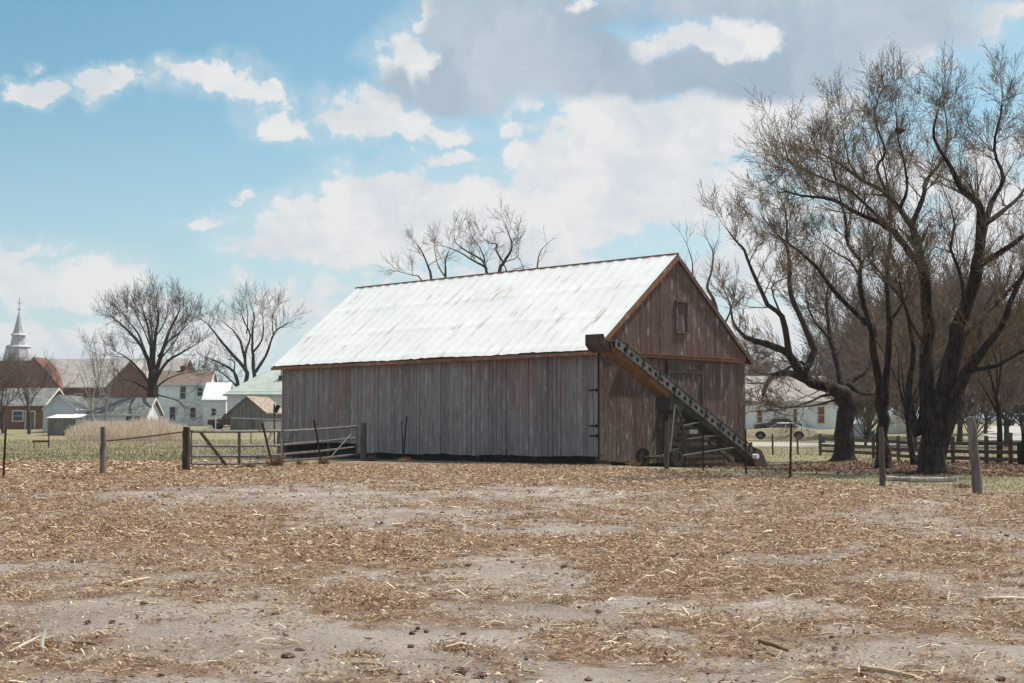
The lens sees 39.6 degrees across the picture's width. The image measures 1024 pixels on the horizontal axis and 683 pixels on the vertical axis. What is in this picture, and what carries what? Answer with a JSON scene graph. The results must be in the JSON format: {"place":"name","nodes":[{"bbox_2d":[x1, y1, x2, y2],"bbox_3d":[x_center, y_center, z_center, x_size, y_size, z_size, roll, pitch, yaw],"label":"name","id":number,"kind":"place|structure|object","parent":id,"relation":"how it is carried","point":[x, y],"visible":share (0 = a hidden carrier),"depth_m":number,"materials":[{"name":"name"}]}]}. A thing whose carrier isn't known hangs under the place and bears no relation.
{"place":"outdoors","nodes":[
{"label":"outdoors","id":0,"kind":"place"},
{"bbox_2d":[63,415,185,440],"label":"tall dry grass","id":1,"kind":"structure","parent":0,"point":[118,429],"depth_m":118.25,"materials":[{"name":"plant"}]},
{"bbox_2d":[0,421,1023,682],"bbox_3d":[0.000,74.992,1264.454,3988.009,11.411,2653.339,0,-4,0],"label":"ground","id":2,"kind":"structure","parent":0,"point":[562,671],"depth_m":10.86,"materials":[{"name":"soil"}]},
{"bbox_2d":[0,363,34,432],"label":"bare tree","id":3,"kind":"object","parent":2,"relation":"on","point":[3,386],"visible":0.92,"depth_m":135.68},
{"bbox_2d":[0,343,40,387],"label":"bare tree","id":4,"kind":"object","parent":2,"relation":"on","point":[9,363],"visible":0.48,"depth_m":210.46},
{"bbox_2d":[12,628,46,650],"bbox_3d":[-2.726,1.681,8.017,0.204,0.116,0.112,1,-4,-20],"label":"corn husk","id":5,"kind":"object","parent":2,"relation":"on","point":[42,636],"visible":0.94,"depth_m":8.04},
{"bbox_2d":[0,388,63,428],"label":"brick building","id":6,"kind":"structure","parent":2,"relation":"on","point":[15,415],"depth_m":149.82,"materials":[{"name":"red"}]},
{"bbox_2d":[11,410,23,421],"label":"window","id":7,"kind":"structure","parent":6,"relation":"in","point":[17,415],"depth_m":149.75,"materials":[{"name":"white glass"}]},
{"bbox_2d":[25,411,35,428],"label":"door","id":8,"kind":"structure","parent":6,"relation":"in","point":[32,413],"depth_m":149.75,"materials":[{"name":"white"}]},
{"bbox_2d":[9,353,58,433],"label":"bare tree","id":9,"kind":"object","parent":2,"relation":"on","point":[26,394],"visible":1,"depth_m":133.76,"materials":[{"name":"plant"}]},
{"bbox_2d":[32,434,49,447],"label":"feed trough","id":10,"kind":"object","parent":2,"relation":"on","point":[34,441],"visible":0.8,"depth_m":92.70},
{"bbox_2d":[24,347,78,394],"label":"bare tree","id":11,"kind":"object","parent":2,"relation":"on","point":[51,380],"visible":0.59,"depth_m":215.15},
{"bbox_2d":[42,395,89,431],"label":"outbuilding","id":12,"kind":"structure","parent":2,"relation":"on","point":[64,404],"depth_m":138.80,"materials":[{"name":"white"}]},
{"bbox_2d":[47,414,86,434],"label":"metal shed","id":13,"kind":"structure","parent":2,"relation":"on","point":[58,424],"depth_m":130.64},
{"bbox_2d":[70,640,97,644],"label":"corn stalk","id":14,"kind":"object","parent":2,"relation":"on","point":[87,642],"visible":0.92,"depth_m":8.14,"materials":[{"name":"beige plant"}]},
{"bbox_2d":[73,346,111,422],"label":"birch tree","id":15,"kind":"object","parent":2,"relation":"on","point":[92,409],"visible":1,"depth_m":137.83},
{"bbox_2d":[2,427,190,475],"bbox_3d":[-12.518,3.070,39.200,0.274,1.467,10.621,-2,-4,29],"label":"wire fence","id":16,"kind":"object","parent":2,"relation":"on","point":[185,432],"visible":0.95,"depth_m":40.80,"materials":[{"name":"brown wood"}]},
{"bbox_2d":[0,298,194,398],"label":"church","id":17,"kind":"structure","parent":2,"relation":"on","point":[22,347],"depth_m":263.98,"materials":[{"name":"brick"}]},
{"bbox_2d":[91,339,119,420],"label":"birch tree","id":18,"kind":"object","parent":2,"relation":"on","point":[106,402],"visible":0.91,"depth_m":140.83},
{"bbox_2d":[70,321,144,397],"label":"bare tree","id":19,"kind":"object","parent":2,"relation":"on","point":[89,346],"visible":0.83,"depth_m":225.31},
{"bbox_2d":[84,398,163,423],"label":"outbuilding","id":20,"kind":"structure","parent":2,"relation":"on","point":[124,409],"depth_m":142.67,"materials":[{"name":"metal"}]},
{"bbox_2d":[110,363,146,397],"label":"bare tree","id":21,"kind":"object","parent":2,"relation":"on","point":[130,386],"visible":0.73,"depth_m":199.59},
{"bbox_2d":[116,577,149,586],"bbox_3d":[-3.064,1.939,11.509,0.028,0.031,0.573,-1,-4,11],"label":"corn stalk","id":22,"kind":"object","parent":2,"relation":"on","point":[144,578],"visible":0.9,"depth_m":11.49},
{"bbox_2d":[86,269,234,423],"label":"bare tree","id":23,"kind":"object","parent":2,"relation":"on","point":[155,370],"visible":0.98,"depth_m":145.63,"materials":[{"name":"brown plant"}]},
{"bbox_2d":[157,366,217,424],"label":"farmhouse","id":24,"kind":"object","parent":2,"relation":"on","point":[177,386],"visible":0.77,"depth_m":170.12,"materials":[{"name":"white paint"}]},
{"bbox_2d":[169,406,175,420],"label":"window","id":25,"kind":"structure","parent":24,"relation":"in","point":[171,408],"depth_m":169.86,"materials":[{"name":"grey glass"}]},
{"bbox_2d":[179,385,186,399],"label":"window","id":26,"kind":"structure","parent":24,"relation":"in","point":[182,389],"depth_m":170.11,"materials":[{"name":"white glass"}]},
{"bbox_2d":[189,407,196,417],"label":"window","id":27,"kind":"structure","parent":24,"relation":"in","point":[193,409],"depth_m":170.07,"materials":[{"name":"grey glass"}]},
{"bbox_2d":[196,387,203,396],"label":"window","id":28,"kind":"structure","parent":24,"relation":"in","point":[199,392],"depth_m":170.27,"materials":[{"name":"white glass"}]},
{"bbox_2d":[174,356,242,384],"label":"bare tree","id":29,"kind":"object","parent":2,"relation":"on","point":[226,371],"visible":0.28,"depth_m":185.24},
{"bbox_2d":[201,382,232,425],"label":"farmhouse wing","id":30,"kind":"structure","parent":2,"relation":"on","point":[215,402],"depth_m":165.94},
{"bbox_2d":[210,408,216,414],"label":"window","id":31,"kind":"structure","parent":30,"relation":"in","point":[213,410],"depth_m":165.80,"materials":[{"name":"grey glass"}]},
{"bbox_2d":[208,414,229,428],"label":"pickup truck","id":32,"kind":"object","parent":2,"relation":"on","point":[224,420],"visible":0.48,"depth_m":149.68,"materials":[{"name":"metal"}]},
{"bbox_2d":[179,278,311,386],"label":"bare tree","id":33,"kind":"object","parent":2,"relation":"on","point":[244,365],"visible":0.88,"depth_m":186.30,"materials":[{"name":"brown plant"}]},
{"bbox_2d":[236,461,256,468],"bbox_3d":[-8.611,4.025,46.268,0.607,0.254,0.576,-3,-4,36],"label":"dry weed","id":34,"kind":"object","parent":2,"relation":"on","point":[251,466],"visible":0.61,"depth_m":46.18,"materials":[{"name":"brown plant"}]},
{"bbox_2d":[223,370,281,426],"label":"house","id":35,"kind":"structure","parent":2,"relation":"on","point":[267,384],"depth_m":158.44,"materials":[{"name":"metal"}]},
{"bbox_2d":[227,396,281,429],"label":"wooden shed","id":36,"kind":"structure","parent":2,"relation":"on","point":[261,408],"depth_m":142.59,"materials":[{"name":"wood"}]},
{"bbox_2d":[240,413,252,429],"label":"door","id":37,"kind":"structure","parent":36,"relation":"in","point":[245,424],"depth_m":142.41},
{"bbox_2d":[231,404,281,443],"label":"pipe rail","id":38,"kind":"object","parent":2,"relation":"on","point":[276,408],"visible":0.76,"depth_m":99.84,"materials":[{"name":"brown metal"}]},
{"bbox_2d":[262,423,271,461],"bbox_3d":[-8.320,3.588,48.465,0.457,1.604,0.069,0,-4,0],"label":"steel post","id":39,"kind":"object","parent":2,"relation":"on","point":[266,440],"visible":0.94,"depth_m":48.47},
{"bbox_2d":[190,429,280,465],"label":"tube gate","id":40,"kind":"structure","parent":39,"relation":"attached to","point":[239,446],"depth_m":46.77,"materials":[{"name":"metal"}]},
{"bbox_2d":[262,454,290,467],"bbox_3d":[-8.039,4.020,48.156,0.870,0.500,0.836,-2,-4,32],"label":"dry weed","id":41,"kind":"object","parent":2,"relation":"on","point":[276,461],"visible":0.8,"depth_m":48.12,"materials":[{"name":"brown plant"}]},
{"bbox_2d":[276,431,281,459],"bbox_3d":[-8.176,3.795,50.061,0.226,1.283,0.222,0,-4,0],"label":"gate post","id":42,"kind":"object","parent":2,"relation":"on","point":[278,443],"visible":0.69,"depth_m":50.00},
{"bbox_2d":[281,425,357,461],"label":"tube gate","id":43,"kind":"structure","parent":42,"relation":"attached to","point":[311,442],"depth_m":54.28,"materials":[{"name":"metal"}]},
{"bbox_2d":[281,652,294,657],"bbox_3d":[-1.234,1.731,7.823,0.067,0.044,0.061,-3,-4,37],"label":"soil clod","id":44,"kind":"object","parent":2,"relation":"on","point":[287,655],"visible":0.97,"depth_m":7.81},
{"bbox_2d":[292,458,310,465],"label":"dry weed","id":45,"kind":"object","parent":2,"relation":"on","point":[299,462],"visible":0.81,"depth_m":50.37,"materials":[{"name":"beige plant"}]},
{"bbox_2d":[313,420,320,457],"bbox_3d":[-7.004,3.699,51.364,0.386,1.740,0.069,0,-4,0],"label":"steel post","id":46,"kind":"object","parent":2,"relation":"on","point":[317,440],"visible":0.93,"depth_m":51.37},
{"bbox_2d":[312,456,334,464],"bbox_3d":[-6.752,4.269,51.010,0.757,0.357,0.702,0,-4,0],"label":"dry weed","id":47,"kind":"object","parent":2,"relation":"on","point":[323,461],"visible":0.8,"depth_m":50.93,"materials":[{"name":"brown plant"}]},
{"bbox_2d":[360,422,366,459],"bbox_3d":[-6.272,4.241,60.052,0.279,1.645,0.282,0,-4,0],"label":"gate post","id":48,"kind":"object","parent":2,"relation":"on","point":[363,451],"visible":0.91,"depth_m":59.95,"materials":[{"name":"grey wood"}]},
{"bbox_2d":[352,661,381,665],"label":"corn stalk","id":49,"kind":"object","parent":2,"relation":"on","point":[364,663],"visible":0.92,"depth_m":7.44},
{"bbox_2d":[361,455,378,460],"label":"dry weed","id":50,"kind":"object","parent":2,"relation":"on","point":[370,458],"visible":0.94,"depth_m":58.27,"materials":[{"name":"brown plant"}]},
{"bbox_2d":[395,456,413,461],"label":"dry weed","id":51,"kind":"object","parent":2,"relation":"on","point":[404,459],"visible":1,"depth_m":55.70,"materials":[{"name":"brown plant"}]},
{"bbox_2d":[403,416,406,457],"bbox_3d":[-4.230,3.898,56.057,0.210,1.922,0.062,0,-4,0],"label":"steel rod","id":52,"kind":"object","parent":2,"relation":"on","point":[405,437],"visible":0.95,"depth_m":56.06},
{"bbox_2d":[402,549,428,551],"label":"corn stalk","id":53,"kind":"object","parent":2,"relation":"on","point":[416,550],"visible":0.73,"depth_m":14.35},
{"bbox_2d":[378,218,467,279],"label":"bare tree","id":54,"kind":"object","parent":2,"relation":"on","point":[444,267],"visible":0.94,"depth_m":98.03,"materials":[{"name":"plant"}]},
{"bbox_2d":[453,666,468,673],"bbox_3d":[-0.264,1.701,7.350,0.087,0.046,0.050,-1,-4,11],"label":"soil clod","id":55,"kind":"object","parent":2,"relation":"on","point":[461,670],"visible":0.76,"depth_m":7.33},
{"bbox_2d":[421,193,531,272],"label":"bare tree","id":56,"kind":"object","parent":2,"relation":"on","point":[501,265],"visible":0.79,"depth_m":92.29,"materials":[{"name":"plant"}]},
{"bbox_2d":[0,459,1023,682],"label":"corn litter","id":57,"kind":"object","parent":2,"relation":"on","point":[143,466],"visible":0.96,"depth_m":14.40,"materials":[{"name":"plant"}]},
{"bbox_2d":[271,253,752,467],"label":"barn","id":58,"kind":"structure","parent":2,"relation":"on","point":[505,366],"depth_m":58.08,"materials":[{"name":"brown wood"}]},
{"bbox_2d":[667,359,703,461],"bbox_3d":[6.909,2.760,56.572,0.078,4.048,2.350,-3,-5,44],"label":"sliding door","id":59,"kind":"structure","parent":58,"relation":"in","point":[689,374],"depth_m":56.70,"materials":[{"name":"wood"}]},
{"bbox_2d":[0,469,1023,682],"bbox_3d":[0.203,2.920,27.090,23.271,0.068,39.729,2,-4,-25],"label":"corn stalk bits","id":60,"kind":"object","parent":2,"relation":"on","point":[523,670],"visible":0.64,"depth_m":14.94,"materials":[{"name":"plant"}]},
{"bbox_2d":[0,479,1023,682],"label":"soil crumbs","id":61,"kind":"object","parent":2,"relation":"on","point":[588,678],"visible":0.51,"depth_m":13.83,"materials":[{"name":"soil"}]},
{"bbox_2d":[510,227,559,268],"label":"bare tree","id":62,"kind":"object","parent":2,"relation":"on","point":[538,261],"visible":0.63,"depth_m":101.00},
{"bbox_2d":[595,459,610,465],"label":"dry weed","id":63,"kind":"object","parent":2,"relation":"on","point":[604,463],"visible":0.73,"depth_m":51.60,"materials":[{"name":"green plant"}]},
{"bbox_2d":[624,458,641,466],"bbox_3d":[4.347,4.361,51.352,0.676,0.320,0.649,0,-4,0],"label":"dry weed","id":64,"kind":"object","parent":2,"relation":"on","point":[631,463],"visible":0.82,"depth_m":51.27,"materials":[{"name":"brown plant"}]},
{"bbox_2d":[585,334,768,467],"bbox_3d":[7.121,2.697,54.425,2.208,5.496,10.827,-3,-5,43],"label":"grain conveyor","id":65,"kind":"object","parent":2,"relation":"on","point":[672,398],"visible":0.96,"depth_m":53.57,"materials":[{"name":"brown metal"}]},
{"bbox_2d":[669,421,725,467],"bbox_3d":[7.236,3.997,55.431,3.028,1.800,0.233,3,-5,-38],"label":"lumber stack","id":66,"kind":"object","parent":2,"relation":"on","point":[699,446],"visible":0.7,"depth_m":55.31,"materials":[{"name":"grey wood"}]},
{"bbox_2d":[670,212,755,322],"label":"bare tree","id":67,"kind":"object","parent":2,"relation":"on","point":[712,299],"visible":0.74,"depth_m":84.14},
{"bbox_2d":[747,344,772,373],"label":"background tree","id":68,"kind":"object","parent":2,"relation":"on","point":[754,364],"visible":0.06,"depth_m":179.58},
{"bbox_2d":[745,354,786,375],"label":"background tree","id":69,"kind":"object","parent":2,"relation":"on","point":[752,373],"visible":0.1,"depth_m":171.33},
{"bbox_2d":[757,638,788,651],"bbox_3d":[1.473,1.718,8.034,0.038,0.040,0.339,1,-4,-15],"label":"corn stalk","id":70,"kind":"object","parent":2,"relation":"on","point":[770,643],"visible":0.97,"depth_m":8.03,"materials":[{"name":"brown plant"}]},
{"bbox_2d":[751,417,801,428],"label":"parked car","id":71,"kind":"object","parent":2,"relation":"on","point":[770,423],"visible":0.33,"depth_m":138.31,"materials":[{"name":"white metal"}]},
{"bbox_2d":[768,360,792,375],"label":"white house gable","id":72,"kind":"structure","parent":2,"relation":"on","point":[772,368],"depth_m":162.42,"materials":[{"name":"paint"}]},
{"bbox_2d":[746,422,816,439],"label":"parked car","id":73,"kind":"object","parent":2,"relation":"on","point":[764,432],"visible":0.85,"depth_m":116.87,"materials":[{"name":"beige metal"}]},
{"bbox_2d":[745,376,835,428],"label":"white house","id":74,"kind":"structure","parent":2,"relation":"on","point":[823,420],"depth_m":150.37,"materials":[{"name":"paint"}]},
{"bbox_2d":[756,409,762,423],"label":"window","id":75,"kind":"structure","parent":74,"relation":"in","point":[759,419],"depth_m":149.90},
{"bbox_2d":[792,408,797,422],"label":"window","id":76,"kind":"structure","parent":74,"relation":"in","point":[795,419],"depth_m":150.16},
{"bbox_2d":[817,406,825,423],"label":"window","id":77,"kind":"structure","parent":74,"relation":"in","point":[820,418],"depth_m":150.38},
{"bbox_2d":[693,169,921,461],"bbox_3d":[12.786,-1.266,64.747,12.468,13.811,7.795,2,-4,-27],"label":"old tree","id":78,"kind":"object","parent":2,"relation":"on","point":[840,391],"visible":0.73,"depth_m":63.70,"materials":[{"name":"brown plant"}]},
{"bbox_2d":[748,291,892,408],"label":"background tree","id":79,"kind":"object","parent":2,"relation":"on","point":[815,373],"visible":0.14,"depth_m":131.41,"materials":[{"name":"plant"}]},
{"bbox_2d":[810,360,833,378],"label":"background tree","id":80,"kind":"object","parent":2,"relation":"on","point":[812,368],"visible":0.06,"depth_m":175.59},
{"bbox_2d":[664,416,1023,494],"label":"wire fence","id":81,"kind":"object","parent":2,"relation":"on","point":[976,474],"visible":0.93,"depth_m":31.68,"materials":[{"name":"grey wood"}]},
{"bbox_2d":[728,94,963,468],"bbox_3d":[10.786,-2.170,45.842,7.657,13.090,6.152,1,-4,-21],"label":"slender tree","id":82,"kind":"object","parent":2,"relation":"on","point":[881,403],"visible":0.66,"depth_m":45.70,"materials":[{"name":"brown plant"}]},
{"bbox_2d":[814,313,895,438],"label":"background tree","id":83,"kind":"object","parent":2,"relation":"on","point":[827,358],"visible":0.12,"depth_m":111.37,"materials":[{"name":"plant"}]},
{"bbox_2d":[689,459,1023,477],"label":"fallen leaves","id":84,"kind":"object","parent":2,"relation":"on","point":[1015,468],"depth_m":45.62,"materials":[{"name":"plant"}]},
{"bbox_2d":[824,346,894,444],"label":"background tree","id":85,"kind":"object","parent":2,"relation":"on","point":[868,411],"visible":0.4,"depth_m":91.75,"materials":[{"name":"plant"}]},
{"bbox_2d":[853,418,865,436],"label":"garden shed","id":86,"kind":"structure","parent":2,"relation":"on","point":[857,427],"depth_m":127.74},
{"bbox_2d":[722,38,1023,474],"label":"tree","id":87,"kind":"object","parent":2,"relation":"on","point":[941,405],"visible":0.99,"depth_m":41.25,"materials":[{"name":"brown plant"}]},
{"bbox_2d":[891,127,911,135],"bbox_3d":[11.670,-6.308,42.688,0.620,0.308,0.917,0,-4,0],"label":"bird nest","id":88,"kind":"object","parent":87,"relation":"on","point":[903,130],"visible":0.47,"depth_m":42.62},
{"bbox_2d":[861,664,916,678],"bbox_3d":[1.901,1.664,7.157,0.035,0.038,0.343,3,-4,-35],"label":"corn stalk","id":89,"kind":"object","parent":2,"relation":"on","point":[878,669],"visible":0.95,"depth_m":7.17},
{"bbox_2d":[837,228,956,403],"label":"background tree","id":90,"kind":"object","parent":2,"relation":"on","point":[893,292],"visible":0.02,"depth_m":128.12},
{"bbox_2d":[792,247,1004,407],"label":"background tree","id":91,"kind":"object","parent":2,"relation":"on","point":[834,318],"visible":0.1,"depth_m":125.34,"materials":[{"name":"plant"}]},
{"bbox_2d":[826,287,971,444],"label":"background tree","id":92,"kind":"object","parent":2,"relation":"on","point":[865,342],"visible":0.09,"depth_m":101.38,"materials":[{"name":"plant"}]},
{"bbox_2d":[851,310,947,464],"bbox_3d":[15.499,1.885,55.908,3.953,6.646,3.615,0,-4,0],"label":"thin tree","id":93,"kind":"object","parent":2,"relation":"on","point":[911,442],"visible":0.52,"depth_m":55.80,"materials":[{"name":"brown plant"}]},
{"bbox_2d":[888,410,917,433],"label":"garage","id":94,"kind":"structure","parent":2,"relation":"on","point":[897,427],"depth_m":134.79,"materials":[{"name":"grey"}]},
{"bbox_2d":[839,324,978,447],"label":"background tree","id":95,"kind":"object","parent":2,"relation":"on","point":[901,416],"visible":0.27,"depth_m":84.17,"materials":[{"name":"plant"}]},
{"bbox_2d":[818,433,1020,463],"bbox_3d":[17.204,4.575,60.363,0.144,1.472,25.114,0,-4,-7],"label":"board fence","id":96,"kind":"object","parent":2,"relation":"on","point":[1010,451],"visible":0.56,"depth_m":56.70,"materials":[{"name":"brown wood"}]},
{"bbox_2d":[886,476,957,482],"bbox_3d":[9.607,3.237,33.428,1.710,0.157,0.136,-2,-4,29],"label":"log","id":97,"kind":"object","parent":2,"relation":"on","point":[924,479],"visible":0.92,"depth_m":33.36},
{"bbox_2d":[869,227,1023,441],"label":"background tree","id":98,"kind":"object","parent":2,"relation":"on","point":[959,432],"visible":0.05,"depth_m":103.65,"materials":[{"name":"plant"}]},
{"bbox_2d":[951,481,971,488],"bbox_3d":[9.752,3.110,30.819,0.464,0.152,0.489,0,-4,0],"label":"dry weed","id":99,"kind":"object","parent":2,"relation":"on","point":[965,485],"visible":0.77,"depth_m":30.81,"materials":[{"name":"brown plant"}]},
{"bbox_2d":[900,246,1023,446],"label":"background tree","id":100,"kind":"object","parent":2,"relation":"on","point":[1007,422],"visible":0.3,"depth_m":95.46,"materials":[{"name":"plant"}]},
{"bbox_2d":[916,322,1023,436],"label":"background tree","id":101,"kind":"object","parent":2,"relation":"on","point":[970,408],"visible":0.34,"depth_m":80.72,"materials":[{"name":"plant"}]},
{"bbox_2d":[952,286,1023,462],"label":"thin tree","id":102,"kind":"object","parent":2,"relation":"on","point":[997,404],"visible":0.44,"depth_m":54.37,"materials":[{"name":"brown plant"}]},
{"bbox_2d":[966,359,1023,433],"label":"background tree","id":103,"kind":"object","parent":2,"relation":"on","point":[985,431],"visible":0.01,"depth_m":134.65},
{"bbox_2d":[969,293,1023,431],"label":"background tree","id":104,"kind":"object","parent":2,"relation":"on","point":[1020,420],"visible":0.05,"depth_m":117.81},
{"bbox_2d":[979,596,1023,601],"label":"corn stalk","id":105,"kind":"object","parent":2,"relation":"on","point":[993,598],"visible":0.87,"depth_m":10.24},
{"bbox_2d":[1017,432,1023,464],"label":"barrel","id":106,"kind":"object","parent":2,"relation":"on","point":[1020,456],"visible":0.79,"depth_m":50.56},
{"bbox_2d":[0,438,1023,490],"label":"grass","id":107,"kind":"structure","parent":0,"point":[97,456],"depth_m":74.63,"materials":[{"name":"plant"}]},
{"bbox_2d":[0,0,1023,387],"label":"sky","id":108,"kind":"structure","parent":0,"point":[211,146],"materials":[{"name":"blue"}]},
{"bbox_2d":[747,442,991,446],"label":"gravel road","id":109,"kind":"structure","parent":0,"point":[787,444],"depth_m":102.26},
{"bbox_2d":[836,392,1017,418],"bbox_3d":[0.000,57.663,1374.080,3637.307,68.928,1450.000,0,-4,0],"label":"hills","id":110,"kind":"structure","parent":0,"point":[890,413],"depth_m":1349.71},
{"bbox_2d":[978,424,1020,440],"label":"parking lot","id":111,"kind":"structure","parent":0,"point":[1015,429],"depth_m":136.82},
{"bbox_2d":[996,414,1019,425],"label":"parked car","id":112,"kind":"object","parent":111,"relation":"on","point":[1013,423],"visible":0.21,"depth_m":164.08,"materials":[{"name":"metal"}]},
{"bbox_2d":[993,395,1023,415],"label":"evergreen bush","id":113,"kind":"object","parent":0,"point":[1013,407],"visible":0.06,"depth_m":188.15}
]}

